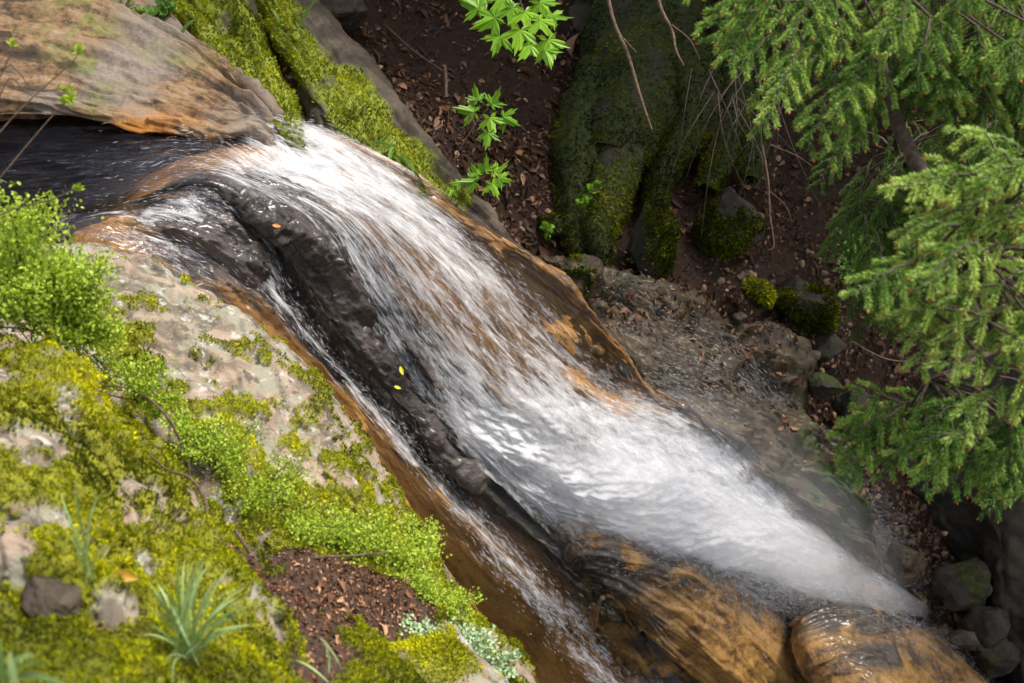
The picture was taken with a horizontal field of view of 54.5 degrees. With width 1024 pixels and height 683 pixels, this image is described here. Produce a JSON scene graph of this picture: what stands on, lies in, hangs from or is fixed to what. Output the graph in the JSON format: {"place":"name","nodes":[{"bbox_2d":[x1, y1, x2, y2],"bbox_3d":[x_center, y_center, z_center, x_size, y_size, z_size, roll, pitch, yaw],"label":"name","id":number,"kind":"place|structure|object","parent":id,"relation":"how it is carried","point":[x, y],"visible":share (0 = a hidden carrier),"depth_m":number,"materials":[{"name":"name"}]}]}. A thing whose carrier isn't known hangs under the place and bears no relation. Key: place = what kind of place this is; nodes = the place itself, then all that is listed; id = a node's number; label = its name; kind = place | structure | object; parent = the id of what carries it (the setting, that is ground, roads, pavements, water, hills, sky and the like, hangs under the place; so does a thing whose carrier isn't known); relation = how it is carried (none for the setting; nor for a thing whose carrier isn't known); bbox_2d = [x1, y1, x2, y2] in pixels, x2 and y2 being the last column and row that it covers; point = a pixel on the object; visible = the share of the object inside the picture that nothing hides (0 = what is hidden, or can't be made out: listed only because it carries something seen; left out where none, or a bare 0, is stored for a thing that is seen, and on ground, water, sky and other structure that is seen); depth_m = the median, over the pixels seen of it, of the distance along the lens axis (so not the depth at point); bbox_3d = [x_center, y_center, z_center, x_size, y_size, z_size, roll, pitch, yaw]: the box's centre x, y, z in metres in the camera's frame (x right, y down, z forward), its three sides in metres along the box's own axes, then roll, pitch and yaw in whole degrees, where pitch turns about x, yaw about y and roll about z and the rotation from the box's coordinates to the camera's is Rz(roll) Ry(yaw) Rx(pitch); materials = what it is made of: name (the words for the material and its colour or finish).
{"place":"outdoors","nodes":[
{"label":"outdoors","id":0,"kind":"place"},
{"bbox_2d":[0,549,513,682],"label":"mossy bank","id":1,"kind":"structure","parent":0,"point":[324,672],"depth_m":2.47,"materials":[{"name":"green plant"}]},
{"bbox_2d":[0,642,62,682],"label":"grass tuft","id":2,"kind":"object","parent":1,"relation":"on","point":[11,674],"visible":1,"depth_m":1.31,"materials":[{"name":"green plant"}]},
{"bbox_2d":[20,575,82,620],"bbox_3d":[-0.903,0.514,1.966,0.123,0.096,0.116,0,38,0],"label":"boulder","id":3,"kind":"object","parent":1,"relation":"on","point":[42,595],"visible":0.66,"depth_m":1.94,"materials":[{"name":"grey stone"}]},
{"bbox_2d":[0,332,300,668],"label":"mossy boulder","id":4,"kind":"object","parent":1,"relation":"on","point":[67,426],"visible":0.76,"depth_m":2.30,"materials":[{"name":"green plant"}]},
{"bbox_2d":[0,38,84,215],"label":"bare sapling","id":5,"kind":"object","parent":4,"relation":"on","point":[70,97],"visible":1,"depth_m":2.50,"materials":[{"name":"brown plant"}]},
{"bbox_2d":[50,487,105,585],"bbox_3d":[-0.842,0.405,1.956,0.100,0.224,0.154,0,38,0],"label":"grass tuft","id":6,"kind":"object","parent":4,"relation":"on","point":[85,556],"visible":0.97,"depth_m":1.95,"materials":[{"name":"green plant"}]},
{"bbox_2d":[56,324,187,425],"bbox_3d":[-1.172,0.101,2.966,0.404,0.292,0.211,18,41,21],"label":"creeping shrub","id":7,"kind":"object","parent":4,"relation":"on","point":[146,385],"visible":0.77,"depth_m":2.96,"materials":[{"name":"green plant"}]},
{"bbox_2d":[113,569,137,581],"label":"fallen leaf","id":8,"kind":"object","parent":4,"relation":"on","point":[128,575],"visible":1,"depth_m":2.02,"materials":[{"name":"brown plant"}]},
{"bbox_2d":[106,385,180,440],"bbox_3d":[-1.087,0.200,2.930,0.292,0.105,0.030,18,42,22],"label":"twig","id":9,"kind":"object","parent":4,"relation":"on","point":[164,414],"visible":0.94,"depth_m":2.89,"materials":[{"name":"brown wood"}]},
{"bbox_2d":[149,454,214,513],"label":"twig","id":10,"kind":"object","parent":4,"relation":"on","point":[194,482],"visible":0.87,"depth_m":2.73,"materials":[{"name":"wood"}]},
{"bbox_2d":[146,552,260,682],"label":"grass tuft","id":11,"kind":"object","parent":1,"relation":"on","point":[177,620],"visible":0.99,"depth_m":1.91,"materials":[{"name":"green plant"}]},
{"bbox_2d":[233,529,257,559],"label":"twig","id":12,"kind":"object","parent":1,"relation":"on","point":[243,542],"visible":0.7,"depth_m":2.71,"materials":[{"name":"wood"}]},
{"bbox_2d":[0,541,520,682],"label":"bank moss","id":13,"kind":"object","parent":1,"relation":"on","point":[60,631],"visible":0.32,"depth_m":1.92,"materials":[{"name":"green plant"}]},
{"bbox_2d":[260,638,280,657],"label":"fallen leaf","id":14,"kind":"object","parent":1,"relation":"on","point":[275,649],"visible":0.2,"depth_m":2.27,"materials":[{"name":"yellow plant"}]},
{"bbox_2d":[89,545,463,682],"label":"dry leaves","id":15,"kind":"object","parent":1,"relation":"on","point":[330,598],"visible":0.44,"depth_m":2.74,"materials":[{"name":"brown plant"}]},
{"bbox_2d":[296,638,348,681],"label":"grass tuft","id":16,"kind":"object","parent":1,"relation":"on","point":[315,670],"visible":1,"depth_m":2.17,"materials":[{"name":"green plant"}]},
{"bbox_2d":[312,551,389,558],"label":"twig","id":17,"kind":"object","parent":1,"relation":"on","point":[336,556],"visible":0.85,"depth_m":2.84,"materials":[{"name":"brown wood"}]},
{"bbox_2d":[305,495,486,630],"bbox_3d":[-0.358,0.696,3.072,0.480,0.559,0.416,-21,42,-24],"label":"leafy groundcover","id":18,"kind":"object","parent":1,"relation":"on","point":[423,584],"visible":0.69,"depth_m":3.06,"materials":[{"name":"green plant"}]},
{"bbox_2d":[387,622,508,682],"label":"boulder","id":19,"kind":"object","parent":1,"relation":"on","point":[446,653],"visible":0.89,"depth_m":2.70,"materials":[{"name":"yellow plant"}]},
{"bbox_2d":[371,140,428,192],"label":"fern","id":20,"kind":"object","parent":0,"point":[404,159],"visible":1,"depth_m":5.13,"materials":[{"name":"green plant"}]},
{"bbox_2d":[0,115,935,682],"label":"stream water","id":21,"kind":"structure","parent":0,"point":[60,153],"depth_m":4.85,"materials":[{"name":"white liquid"}]},
{"bbox_2d":[276,114,817,565],"bbox_3d":[1.165,1.157,6.023,5.345,5.159,1.198,0,38,0],"label":"spray sheet","id":22,"kind":"object","parent":21,"relation":"on","point":[637,466],"visible":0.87,"depth_m":5.91,"materials":[{"name":"white liquid"}]},
{"bbox_2d":[0,125,959,682],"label":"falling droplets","id":23,"kind":"object","parent":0,"point":[478,347],"visible":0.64,"depth_m":5.15,"materials":[{"name":"liquid"}]},
{"bbox_2d":[45,127,963,682],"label":"stream bedrock","id":24,"kind":"structure","parent":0,"point":[317,273],"depth_m":5.17,"materials":[{"name":"stone"}]},
{"bbox_2d":[0,241,538,682],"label":"mossy rock slab","id":25,"kind":"structure","parent":24,"relation":"on","point":[235,362],"depth_m":3.33,"materials":[{"name":"beige stone"}]},
{"bbox_2d":[0,180,133,351],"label":"leafy shrub","id":26,"kind":"object","parent":25,"relation":"on","point":[38,290],"visible":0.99,"depth_m":2.77,"materials":[{"name":"green plant"}]},
{"bbox_2d":[154,401,351,553],"bbox_3d":[-0.762,0.424,2.936,0.667,0.360,0.299,11,39,14],"label":"shrub","id":27,"kind":"object","parent":25,"relation":"on","point":[192,435],"visible":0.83,"depth_m":2.93,"materials":[{"name":"green plant"}]},
{"bbox_2d":[399,613,521,679],"bbox_3d":[-0.183,0.902,2.880,0.424,0.198,0.203,0,38,0],"label":"pale lichen","id":28,"kind":"object","parent":25,"relation":"on","point":[475,640],"visible":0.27,"depth_m":2.90,"materials":[{"name":"green plant"}]},
{"bbox_2d":[217,123,884,587],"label":"white water","id":29,"kind":"structure","parent":0,"point":[673,463],"depth_m":5.74,"materials":[{"name":"white liquid"}]},
{"bbox_2d":[456,395,807,576],"bbox_3d":[0.837,0.766,5.733,3.128,2.424,0.732,-5,38,-6],"label":"splash foam","id":30,"kind":"object","parent":29,"relation":"on","point":[518,437],"visible":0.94,"depth_m":5.63,"materials":[{"name":"white liquid"}]},
{"bbox_2d":[281,0,1023,671],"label":"ravine slope","id":31,"kind":"structure","parent":0,"point":[461,32],"depth_m":7.05,"materials":[{"name":"brown soil"}]},
{"bbox_2d":[0,0,283,157],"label":"banded rock","id":32,"kind":"object","parent":31,"relation":"on","point":[128,69],"visible":0.63,"depth_m":4.94,"materials":[{"name":"brown stone"}]},
{"bbox_2d":[119,0,153,11],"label":"grass tuft","id":33,"kind":"object","parent":32,"relation":"on","point":[127,2],"visible":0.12,"depth_m":5.43,"materials":[{"name":"green plant"}]},
{"bbox_2d":[130,0,178,19],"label":"green plant","id":34,"kind":"object","parent":32,"relation":"on","point":[163,8],"visible":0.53,"depth_m":5.47,"materials":[{"name":"green plant"}]},
{"bbox_2d":[180,20,194,32],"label":"fern","id":35,"kind":"object","parent":32,"relation":"on","point":[185,26],"visible":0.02,"depth_m":5.32,"materials":[{"name":"green plant"}]},
{"bbox_2d":[160,0,309,163],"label":"mossy rock ridge","id":36,"kind":"structure","parent":31,"relation":"on","point":[234,33],"depth_m":5.37,"materials":[{"name":"green plant"}]},
{"bbox_2d":[319,0,368,34],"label":"boulder","id":37,"kind":"object","parent":31,"relation":"on","point":[350,16],"visible":0.44,"depth_m":6.28,"materials":[{"name":"grey stone"}]},
{"bbox_2d":[386,25,454,77],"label":"twig","id":38,"kind":"object","parent":31,"relation":"on","point":[409,47],"visible":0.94,"depth_m":6.57,"materials":[{"name":"brown wood"}]},
{"bbox_2d":[255,0,647,383],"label":"mossy rock ridge","id":39,"kind":"structure","parent":31,"relation":"on","point":[345,90],"depth_m":5.46,"materials":[{"name":"green plant"}]},
{"bbox_2d":[272,0,316,36],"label":"grass tuft","id":40,"kind":"object","parent":39,"relation":"on","point":[305,14],"visible":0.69,"depth_m":5.67,"materials":[{"name":"green plant"}]},
{"bbox_2d":[446,153,514,200],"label":"maple seedling","id":41,"kind":"object","parent":39,"relation":"on","point":[471,180],"visible":1,"depth_m":5.09,"materials":[{"name":"green plant"}]},
{"bbox_2d":[448,83,520,193],"bbox_3d":[-0.148,-1.026,5.186,0.397,0.565,0.342,0,38,0],"label":"maple seedling","id":42,"kind":"object","parent":39,"relation":"on","point":[470,109],"visible":0.98,"depth_m":5.13,"materials":[{"name":"green plant"}]},
{"bbox_2d":[539,211,568,237],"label":"boulder","id":43,"kind":"object","parent":31,"relation":"on","point":[557,221],"visible":0.84,"depth_m":6.43,"materials":[{"name":"green plant"}]},
{"bbox_2d":[539,220,554,239],"bbox_3d":[0.222,-0.706,6.280,0.102,0.120,0.090,0,38,0],"label":"sapling","id":44,"kind":"object","parent":43,"relation":"on","point":[546,227],"visible":1,"depth_m":6.27,"materials":[{"name":"green plant"}]},
{"bbox_2d":[567,0,592,35],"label":"boulder","id":45,"kind":"object","parent":31,"relation":"on","point":[578,10],"visible":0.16,"depth_m":7.39,"materials":[{"name":"grey stone"}]},
{"bbox_2d":[615,231,622,239],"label":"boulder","id":46,"kind":"object","parent":31,"relation":"on","point":[620,235],"visible":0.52,"depth_m":6.58,"materials":[{"name":"grey stone"}]},
{"bbox_2d":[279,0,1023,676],"bbox_3d":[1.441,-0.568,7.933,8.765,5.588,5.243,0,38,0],"label":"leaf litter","id":47,"kind":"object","parent":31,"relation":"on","point":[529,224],"visible":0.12,"depth_m":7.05,"materials":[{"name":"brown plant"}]},
{"bbox_2d":[443,64,447,98],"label":"twig","id":48,"kind":"object","parent":47,"relation":"on","point":[445,79],"visible":1,"depth_m":6.20,"materials":[{"name":"wood"}]},
{"bbox_2d":[626,198,680,280],"bbox_3d":[0.930,-0.623,6.540,0.359,0.651,0.302,0,38,0],"label":"boulder","id":49,"kind":"object","parent":31,"relation":"on","point":[652,250],"visible":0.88,"depth_m":6.44,"materials":[{"name":"green plant"}]},
{"bbox_2d":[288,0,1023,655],"bbox_3d":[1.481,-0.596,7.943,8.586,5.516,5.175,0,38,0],"label":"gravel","id":50,"kind":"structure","parent":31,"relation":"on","point":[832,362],"depth_m":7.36,"materials":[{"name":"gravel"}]},
{"bbox_2d":[549,0,771,266],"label":"mossy stump","id":51,"kind":"object","parent":31,"relation":"on","point":[607,137],"visible":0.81,"depth_m":6.71,"materials":[{"name":"green plant"}]},
{"bbox_2d":[575,179,600,216],"bbox_3d":[0.489,-0.919,6.366,0.183,0.229,0.070,-19,42,-23],"label":"sapling","id":52,"kind":"object","parent":51,"relation":"on","point":[585,200],"visible":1,"depth_m":6.35,"materials":[{"name":"green plant"}]},
{"bbox_2d":[352,0,1008,561],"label":"dead leaves","id":53,"kind":"object","parent":31,"relation":"on","point":[570,44],"visible":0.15,"depth_m":6.68,"materials":[{"name":"plant"}]},
{"bbox_2d":[552,514,809,682],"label":"orange slab rock","id":54,"kind":"object","parent":31,"relation":"on","point":[695,620],"visible":0.62,"depth_m":6.11,"materials":[{"name":"brown stone"}]},
{"bbox_2d":[430,0,1003,568],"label":"fallen twigs","id":55,"kind":"object","parent":31,"relation":"on","point":[768,222],"visible":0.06,"depth_m":7.10,"materials":[{"name":"brown wood"}]},
{"bbox_2d":[691,186,765,261],"bbox_3d":[1.490,-0.824,6.824,0.517,0.449,0.451,0,38,0],"label":"boulder","id":56,"kind":"object","parent":31,"relation":"on","point":[728,234],"visible":1,"depth_m":6.74,"materials":[{"name":"green plant"}]},
{"bbox_2d":[538,255,927,626],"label":"gully bedrock","id":57,"kind":"structure","parent":31,"relation":"on","point":[823,499],"depth_m":6.54,"materials":[{"name":"grey stone"}]},
{"bbox_2d":[541,256,563,267],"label":"boulder","id":58,"kind":"object","parent":57,"relation":"on","point":[556,264],"visible":0.27,"depth_m":6.07,"materials":[{"name":"grey stone"}]},
{"bbox_2d":[558,253,603,300],"bbox_3d":[0.400,-0.340,6.112,0.334,0.360,0.301,0,38,0],"label":"boulder","id":59,"kind":"object","parent":57,"relation":"on","point":[584,272],"visible":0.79,"depth_m":6.03,"materials":[{"name":"grey stone"}]},
{"bbox_2d":[647,321,674,343],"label":"boulder","id":60,"kind":"object","parent":57,"relation":"on","point":[665,331],"visible":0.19,"depth_m":6.21,"materials":[{"name":"grey stone"}]},
{"bbox_2d":[688,320,718,348],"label":"boulder","id":61,"kind":"object","parent":57,"relation":"on","point":[704,331],"visible":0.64,"depth_m":6.45,"materials":[{"name":"grey stone"}]},
{"bbox_2d":[586,269,849,475],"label":"slab litter","id":62,"kind":"object","parent":57,"relation":"on","point":[631,294],"visible":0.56,"depth_m":6.44,"materials":[{"name":"brown plant"}]},
{"bbox_2d":[713,353,746,382],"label":"boulder","id":63,"kind":"object","parent":57,"relation":"on","point":[733,364],"visible":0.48,"depth_m":6.36,"materials":[{"name":"grey stone"}]},
{"bbox_2d":[731,312,747,325],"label":"boulder","id":64,"kind":"object","parent":57,"relation":"on","point":[739,318],"visible":1,"depth_m":6.62,"materials":[{"name":"grey stone"}]},
{"bbox_2d":[741,275,776,309],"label":"boulder","id":65,"kind":"object","parent":57,"relation":"on","point":[761,293],"visible":1,"depth_m":6.69,"materials":[{"name":"green plant"}]},
{"bbox_2d":[811,350,821,360],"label":"boulder","id":66,"kind":"object","parent":57,"relation":"on","point":[816,355],"visible":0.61,"depth_m":6.80,"materials":[{"name":"grey stone"}]},
{"bbox_2d":[807,371,844,399],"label":"boulder","id":67,"kind":"object","parent":57,"relation":"on","point":[821,385],"visible":0.98,"depth_m":6.80,"materials":[{"name":"stone"}]},
{"bbox_2d":[811,332,846,363],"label":"boulder","id":68,"kind":"object","parent":57,"relation":"on","point":[829,346],"visible":0.79,"depth_m":6.94,"materials":[{"name":"grey stone"}]},
{"bbox_2d":[851,435,874,467],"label":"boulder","id":69,"kind":"object","parent":57,"relation":"on","point":[873,456],"visible":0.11,"depth_m":6.94,"materials":[{"name":"grey stone"}]},
{"bbox_2d":[885,541,926,584],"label":"boulder","id":70,"kind":"object","parent":57,"relation":"on","point":[907,564],"visible":0.99,"depth_m":6.98,"materials":[{"name":"grey stone"}]},
{"bbox_2d":[923,618,955,649],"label":"boulder","id":71,"kind":"object","parent":57,"relation":"on","point":[942,628],"visible":0.3,"depth_m":7.07,"materials":[{"name":"grey stone"}]},
{"bbox_2d":[939,531,947,535],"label":"boulder","id":72,"kind":"object","parent":57,"relation":"on","point":[943,533],"visible":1,"depth_m":7.08,"materials":[{"name":"brown stone"}]},
{"bbox_2d":[761,145,812,249],"bbox_3d":[1.442,-0.755,5.201,0.284,0.438,0.345,0,38,0],"label":"twig","id":73,"kind":"object","parent":31,"relation":"on","point":[767,175],"visible":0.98,"depth_m":5.20,"materials":[{"name":"brown wood"}]},
{"bbox_2d":[774,277,841,334],"bbox_3d":[2.051,-0.256,6.967,0.510,0.362,0.386,10,39,13],"label":"boulder","id":74,"kind":"object","parent":31,"relation":"on","point":[810,307],"visible":0.95,"depth_m":6.83,"materials":[{"name":"green plant"}]},
{"bbox_2d":[829,384,871,424],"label":"boulder","id":75,"kind":"object","parent":31,"relation":"on","point":[840,402],"visible":0.53,"depth_m":6.91,"materials":[{"name":"grey stone"}]},
{"bbox_2d":[682,0,1023,523],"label":"spruce tree","id":76,"kind":"object","parent":31,"relation":"on","point":[961,228],"visible":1,"depth_m":2.87,"materials":[{"name":"green plant"}]},
{"bbox_2d":[827,216,901,328],"bbox_3d":[1.810,-0.313,5.021,0.315,0.605,0.461,-21,42,-24],"label":"dark shrub","id":77,"kind":"object","parent":31,"relation":"on","point":[849,269],"visible":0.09,"depth_m":5.04,"materials":[{"name":"green plant"}]},
{"bbox_2d":[853,341,914,362],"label":"twig","id":78,"kind":"object","parent":31,"relation":"on","point":[880,356],"visible":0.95,"depth_m":5.47,"materials":[{"name":"wood"}]},
{"bbox_2d":[785,601,987,682],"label":"orange slab rock","id":79,"kind":"object","parent":31,"relation":"on","point":[845,642],"visible":0.97,"depth_m":6.38,"materials":[{"name":"brown stone"}]},
{"bbox_2d":[949,629,979,650],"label":"boulder","id":80,"kind":"object","parent":79,"relation":"on","point":[964,639],"visible":1,"depth_m":6.71,"materials":[{"name":"grey stone"}]},
{"bbox_2d":[904,308,1023,682],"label":"dark rock wall","id":81,"kind":"structure","parent":31,"relation":"on","point":[997,549],"depth_m":7.24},
{"bbox_3d":[4.426,-6.905,6.356,15.217,8.943,11.327,0,38,0],"label":"forest canopy","id":82,"kind":"object","parent":31,"relation":"on","visible":0},
{"bbox_2d":[459,0,573,69],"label":"maple branch","id":83,"kind":"object","parent":82,"relation":"hanging from","point":[546,50],"visible":1,"depth_m":4.25,"materials":[{"name":"green plant"}]},
{"bbox_2d":[607,0,652,129],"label":"dead branch","id":84,"kind":"object","parent":82,"relation":"hanging from","point":[621,38],"visible":1,"depth_m":4.49,"materials":[{"name":"wood"}]},
{"bbox_2d":[657,0,699,65],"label":"dead branch","id":85,"kind":"object","parent":82,"relation":"attached to","point":[667,22],"visible":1,"depth_m":4.64,"materials":[{"name":"wood"}]},
{"bbox_2d":[665,65,823,234],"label":"dead twigs","id":86,"kind":"object","parent":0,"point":[718,100],"visible":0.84,"depth_m":5.06,"materials":[{"name":"brown wood"}]},
{"bbox_2d":[931,557,992,610],"bbox_3d":[3.207,1.733,7.099,0.422,0.364,0.372,0,38,0],"label":"boulder","id":87,"kind":"object","parent":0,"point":[962,586],"visible":1,"depth_m":7.00,"materials":[{"name":"grey stone"}]},
{"bbox_2d":[956,605,1010,647],"bbox_3d":[3.305,1.993,6.987,0.349,0.371,0.328,0,38,0],"label":"boulder","id":88,"kind":"object","parent":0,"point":[989,626],"visible":0.83,"depth_m":6.89,"materials":[{"name":"grey stone"}]},
{"bbox_2d":[973,638,1019,678],"bbox_3d":[3.372,2.192,6.910,0.295,0.263,0.235,0,38,0],"label":"boulder","id":89,"kind":"object","parent":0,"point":[1001,658],"visible":0.95,"depth_m":6.85,"materials":[{"name":"grey stone"}]}
]}

